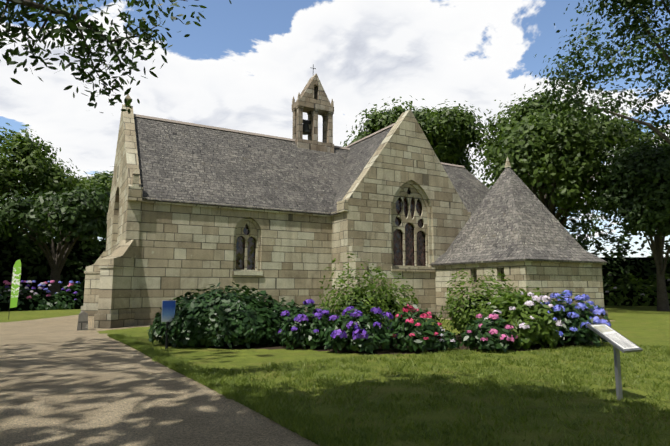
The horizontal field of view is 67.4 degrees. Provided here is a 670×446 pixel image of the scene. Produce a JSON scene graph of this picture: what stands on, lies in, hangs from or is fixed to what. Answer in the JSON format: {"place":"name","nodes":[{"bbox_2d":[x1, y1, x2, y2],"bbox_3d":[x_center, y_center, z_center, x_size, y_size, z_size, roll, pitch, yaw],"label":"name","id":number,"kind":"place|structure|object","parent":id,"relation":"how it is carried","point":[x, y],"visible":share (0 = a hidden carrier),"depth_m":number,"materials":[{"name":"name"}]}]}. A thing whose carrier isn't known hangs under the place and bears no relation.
{"place":"outdoors","nodes":[
{"label":"outdoors","id":0,"kind":"place"},
{"bbox_2d":[0,0,231,113],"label":"tree branches","id":1,"kind":"object","parent":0,"point":[93,32],"visible":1,"depth_m":6.43,"materials":[{"name":"green plant"}]},
{"bbox_2d":[0,306,669,445],"bbox_3d":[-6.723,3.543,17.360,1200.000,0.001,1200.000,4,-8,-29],"label":"ground","id":2,"kind":"structure","parent":0,"point":[64,381],"depth_m":6.39,"materials":[{"name":"green plant"}]},
{"bbox_2d":[0,196,15,240],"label":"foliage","id":3,"kind":"object","parent":2,"relation":"on","point":[3,231],"visible":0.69,"depth_m":29.87,"materials":[{"name":"green plant"}]},
{"bbox_2d":[8,259,20,318],"bbox_3d":[-13.331,2.742,20.976,0.343,2.504,0.097,2,-7,-12],"label":"feather flag","id":4,"kind":"object","parent":2,"relation":"on","point":[15,282],"visible":1,"depth_m":20.96,"materials":[{"name":"green fabric"}]},
{"bbox_2d":[0,280,82,310],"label":"hydrangea hedge","id":5,"kind":"object","parent":2,"relation":"on","point":[37,301],"visible":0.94,"depth_m":29.18,"materials":[{"name":"green plant"}]},
{"bbox_2d":[0,123,93,217],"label":"foliage","id":6,"kind":"object","parent":2,"relation":"on","point":[49,175],"visible":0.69,"depth_m":36.59,"materials":[{"name":"green plant"}]},
{"bbox_2d":[0,183,110,294],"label":"tree trunk limbs","id":7,"kind":"object","parent":2,"relation":"on","point":[67,210],"visible":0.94,"depth_m":32.23,"materials":[{"name":"green plant"}]},
{"bbox_2d":[0,136,113,305],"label":"trees","id":8,"kind":"object","parent":2,"relation":"on","point":[76,264],"visible":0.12,"depth_m":35.40,"materials":[{"name":"green plant"}]},
{"bbox_2d":[38,171,112,240],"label":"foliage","id":9,"kind":"object","parent":2,"relation":"on","point":[100,175],"visible":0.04,"depth_m":43.42,"materials":[{"name":"green plant"}]},
{"bbox_2d":[77,311,87,330],"bbox_3d":[-7.817,3.024,15.587,0.300,0.580,0.260,4,-8,-29],"label":"stone bollard","id":10,"kind":"object","parent":2,"relation":"on","point":[82,324],"visible":1,"depth_m":15.47,"materials":[{"name":"grey stone"}]},
{"bbox_2d":[80,251,106,315],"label":"buttress","id":11,"kind":"structure","parent":2,"relation":"on","point":[91,290],"depth_m":23.16,"materials":[{"name":"stone"}]},
{"bbox_2d":[94,240,137,328],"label":"buttress","id":12,"kind":"structure","parent":2,"relation":"on","point":[117,266],"depth_m":16.57,"materials":[{"name":"stone"}]},
{"bbox_2d":[106,104,140,312],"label":"gable end wall","id":13,"kind":"structure","parent":2,"relation":"on","point":[123,223],"depth_m":19.48,"materials":[{"name":"stone"}]},
{"bbox_2d":[125,94,139,174],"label":"chapel finials","id":14,"kind":"object","parent":13,"relation":"on","point":[136,171],"visible":0.65,"depth_m":17.74,"materials":[{"name":"beige stone"}]},
{"bbox_2d":[161,300,175,348],"bbox_3d":[-3.614,2.194,10.854,0.052,1.030,0.330,-6,-9,38],"label":"sign post","id":15,"kind":"object","parent":2,"relation":"on","point":[168,311],"visible":0.86,"depth_m":10.84,"materials":[{"name":"blue metal"}]},
{"bbox_2d":[147,294,215,346],"bbox_3d":[-3.416,2.282,11.860,1.923,1.216,1.895,4,-8,-29],"label":"shrub","id":16,"kind":"object","parent":2,"relation":"on","point":[158,327],"visible":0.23,"depth_m":11.29,"materials":[{"name":"green plant"}]},
{"bbox_2d":[163,282,282,347],"bbox_3d":[-2.524,2.141,11.957,2.797,1.488,2.714,-1,-7,7],"label":"shrub","id":17,"kind":"object","parent":2,"relation":"on","point":[240,318],"visible":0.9,"depth_m":10.93,"materials":[{"name":"green plant"}]},
{"bbox_2d":[135,202,331,312],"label":"nave wall","id":18,"kind":"structure","parent":2,"relation":"on","point":[182,250],"depth_m":19.08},
{"bbox_2d":[235,220,257,270],"bbox_3d":[-3.503,0.876,19.783,0.930,2.005,0.110,4,-8,-29],"label":"window frame","id":19,"kind":"object","parent":18,"relation":"in","point":[253,233],"visible":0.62,"depth_m":19.78,"materials":[{"name":"beige stone"}]},
{"bbox_2d":[236,223,254,269],"bbox_3d":[-3.554,0.887,19.874,0.930,2.005,0.020,4,-8,-29],"label":"window glass","id":20,"kind":"object","parent":19,"relation":"in","point":[240,244],"visible":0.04,"depth_m":19.85,"materials":[{"name":"black glass"}]},
{"bbox_2d":[134,117,489,214],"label":"roof","id":21,"kind":"structure","parent":18,"relation":"on","point":[185,164],"depth_m":21.42,"materials":[{"name":"grey stone"}]},
{"bbox_2d":[134,114,464,167],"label":"roof ridge tiles","id":22,"kind":"object","parent":21,"relation":"on","point":[237,131],"visible":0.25,"depth_m":23.75,"materials":[{"name":"grey stone"}]},
{"bbox_2d":[292,100,333,152],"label":"belfry pillars","id":23,"kind":"structure","parent":21,"relation":"on","point":[313,111],"depth_m":25.41,"materials":[{"name":"beige stone"}]},
{"bbox_2d":[303,123,310,134],"bbox_3d":[-1.506,-4.796,25.448,0.580,0.530,0.565,4,-8,-29],"label":"bell","id":24,"kind":"object","parent":23,"relation":"attached to","point":[306,131],"visible":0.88,"depth_m":25.30,"materials":[{"name":"brown metal"}]},
{"bbox_2d":[292,93,333,106],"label":"pinnacles","id":25,"kind":"object","parent":23,"relation":"on","point":[299,96],"visible":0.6,"depth_m":25.63,"materials":[{"name":"beige stone"}]},
{"bbox_2d":[296,73,331,105],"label":"bellcote gable","id":26,"kind":"structure","parent":23,"relation":"on","point":[313,91],"depth_m":25.66,"materials":[{"name":"beige stone"}]},
{"bbox_2d":[260,297,304,344],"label":"dark bush","id":27,"kind":"object","parent":2,"relation":"on","point":[283,308],"visible":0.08,"depth_m":11.56,"materials":[{"name":"green plant"}]},
{"bbox_2d":[107,98,470,325],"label":"stone trim","id":28,"kind":"structure","parent":2,"relation":"on","point":[135,191],"depth_m":19.29,"materials":[{"name":"beige stone"}]},
{"bbox_2d":[278,299,337,349],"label":"purple hydrangea bush","id":29,"kind":"object","parent":2,"relation":"on","point":[303,329],"visible":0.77,"depth_m":10.75,"materials":[{"name":"green plant"}]},
{"bbox_2d":[315,253,404,330],"bbox_3d":[0.555,1.809,12.308,2.142,2.173,2.191,-5,-9,33],"label":"shrub","id":30,"kind":"object","parent":2,"relation":"on","point":[357,295],"visible":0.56,"depth_m":11.90,"materials":[{"name":"green plant"}]},
{"bbox_2d":[349,246,370,293],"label":"buttress","id":31,"kind":"structure","parent":2,"relation":"on","point":[359,259],"depth_m":19.81,"materials":[{"name":"stone"}]},
{"bbox_2d":[323,301,397,353],"bbox_3d":[0.553,2.164,10.509,1.494,1.054,1.613,-3,-8,22],"label":"purple hydrangea bush","id":32,"kind":"object","parent":2,"relation":"on","point":[352,332],"visible":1,"depth_m":10.10,"materials":[{"name":"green plant"}]},
{"bbox_2d":[364,271,421,323],"bbox_3d":[1.333,2.074,12.588,1.845,1.708,2.014,4,-8,-29],"label":"shrub","id":33,"kind":"object","parent":2,"relation":"on","point":[392,310],"visible":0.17,"depth_m":12.18,"materials":[{"name":"green plant"}]},
{"bbox_2d":[340,109,467,307],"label":"gable wall","id":34,"kind":"structure","parent":2,"relation":"on","point":[404,155],"depth_m":21.74,"materials":[{"name":"beige stone"}]},
{"bbox_2d":[392,184,428,266],"bbox_3d":[3.268,0.087,22.096,2.010,3.655,0.090,4,-8,-29],"label":"window tracery","id":35,"kind":"object","parent":34,"relation":"in","point":[414,194],"visible":0.9,"depth_m":22.16,"materials":[{"name":"beige stone"}]},
{"bbox_2d":[393,188,425,265],"bbox_3d":[3.217,0.099,22.187,2.010,3.655,0.020,4,-8,-29],"label":"window glass","id":36,"kind":"object","parent":35,"relation":"in","point":[409,246],"visible":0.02,"depth_m":22.13,"materials":[{"name":"black glass"}]},
{"bbox_2d":[340,96,488,179],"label":"foliage","id":37,"kind":"object","parent":2,"relation":"on","point":[447,131],"visible":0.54,"depth_m":41.45,"materials":[{"name":"green plant"}]},
{"bbox_2d":[387,304,442,351],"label":"red bush","id":38,"kind":"object","parent":2,"relation":"on","point":[412,334],"visible":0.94,"depth_m":10.15,"materials":[{"name":"green plant"}]},
{"bbox_2d":[431,327,459,350],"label":"flowering plant","id":39,"kind":"object","parent":2,"relation":"on","point":[446,341],"visible":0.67,"depth_m":10.35,"materials":[{"name":"green plant"}]},
{"bbox_2d":[432,266,515,338],"bbox_3d":[3.592,2.016,12.769,2.290,1.876,2.236,4,-8,-29],"label":"shrub","id":40,"kind":"object","parent":2,"relation":"on","point":[472,305],"visible":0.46,"depth_m":12.34,"materials":[{"name":"green plant"}]},
{"bbox_2d":[460,311,522,351],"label":"red bush","id":41,"kind":"object","parent":2,"relation":"on","point":[488,334],"visible":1,"depth_m":10.32,"materials":[{"name":"green plant"}]},
{"bbox_2d":[435,262,604,310],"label":"wall","id":42,"kind":"structure","parent":2,"relation":"on","point":[560,278],"depth_m":19.35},
{"bbox_2d":[474,268,503,281],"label":"window frames","id":43,"kind":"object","parent":42,"relation":"in","point":[476,274],"visible":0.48,"depth_m":20.19,"materials":[{"name":"beige stone"}]},
{"bbox_2d":[431,167,606,265],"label":"roof","id":44,"kind":"structure","parent":42,"relation":"on","point":[512,218],"depth_m":20.38,"materials":[{"name":"grey stone"}]},
{"bbox_2d":[504,156,510,167],"bbox_3d":[7.528,-2.684,21.929,0.200,0.550,0.200,4,-8,-29],"label":"finial","id":45,"kind":"object","parent":44,"relation":"on","point":[507,163],"visible":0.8,"depth_m":21.87,"materials":[{"name":"beige stone"}]},
{"bbox_2d":[432,261,607,320],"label":"sacristy trim","id":46,"kind":"structure","parent":42,"relation":"attached to","point":[444,316],"depth_m":19.88,"materials":[{"name":"beige stone"}]},
{"bbox_2d":[479,289,564,348],"bbox_3d":[4.158,2.150,11.353,1.809,1.318,1.978,-6,-9,39],"label":"white hydrangea bush","id":47,"kind":"object","parent":2,"relation":"on","point":[525,321],"visible":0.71,"depth_m":10.79,"materials":[{"name":"green plant"}]},
{"bbox_2d":[505,283,554,308],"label":"shrub","id":48,"kind":"object","parent":2,"relation":"on","point":[538,292],"visible":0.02,"depth_m":12.50,"materials":[{"name":"green plant"}]},
{"bbox_2d":[484,184,612,249],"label":"tree trunk limbs","id":49,"kind":"object","parent":2,"relation":"on","point":[586,225],"visible":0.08,"depth_m":48.28,"materials":[{"name":"green plant"}]},
{"bbox_2d":[468,85,669,224],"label":"foliage","id":50,"kind":"object","parent":2,"relation":"on","point":[549,157],"visible":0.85,"depth_m":30.72,"materials":[{"name":"green plant"}]},
{"bbox_2d":[535,289,610,345],"bbox_3d":[5.351,2.158,11.540,1.829,1.276,1.683,4,-8,-29],"label":"blue hydrangea bush","id":51,"kind":"object","parent":2,"relation":"on","point":[574,328],"visible":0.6,"depth_m":11.09,"materials":[{"name":"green plant"}]},
{"bbox_2d":[524,0,669,148],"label":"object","id":52,"kind":"object","parent":2,"relation":"on","point":[648,35],"visible":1,"depth_m":24.51,"materials":[{"name":"green plant"}]},
{"bbox_2d":[558,211,669,290],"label":"trees","id":53,"kind":"object","parent":2,"relation":"on","point":[621,265],"visible":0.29,"depth_m":38.59,"materials":[{"name":"green plant"}]},
{"bbox_2d":[586,323,642,399],"bbox_3d":[3.344,1.656,5.990,0.330,0.865,0.481,3,-8,-25],"label":"info lectern","id":54,"kind":"object","parent":2,"relation":"on","point":[619,342],"visible":0.93,"depth_m":5.95,"materials":[{"name":"grey metal"}]},
{"bbox_2d":[577,135,669,310],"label":"tree trunk limbs","id":55,"kind":"object","parent":2,"relation":"on","point":[638,179],"visible":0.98,"depth_m":27.06,"materials":[{"name":"green plant"}]},
{"bbox_2d":[603,272,669,305],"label":"hedge","id":56,"kind":"object","parent":2,"relation":"on","point":[647,296],"visible":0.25,"depth_m":35.94,"materials":[{"name":"green plant"}]},
{"bbox_2d":[0,0,669,257],"label":"sky","id":57,"kind":"structure","parent":0,"point":[242,69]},
{"bbox_2d":[332,215,339,304],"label":"transept wall","id":58,"kind":"structure","parent":0,"point":[336,237],"depth_m":21.08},
{"bbox_2d":[330,127,391,215],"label":"roof","id":59,"kind":"structure","parent":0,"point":[360,154],"depth_m":23.65,"materials":[{"name":"grey stone"}]},
{"bbox_2d":[107,333,669,445],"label":"grass","id":60,"kind":"structure","parent":0,"point":[301,425],"depth_m":6.26,"materials":[{"name":"green plant"}]}
]}

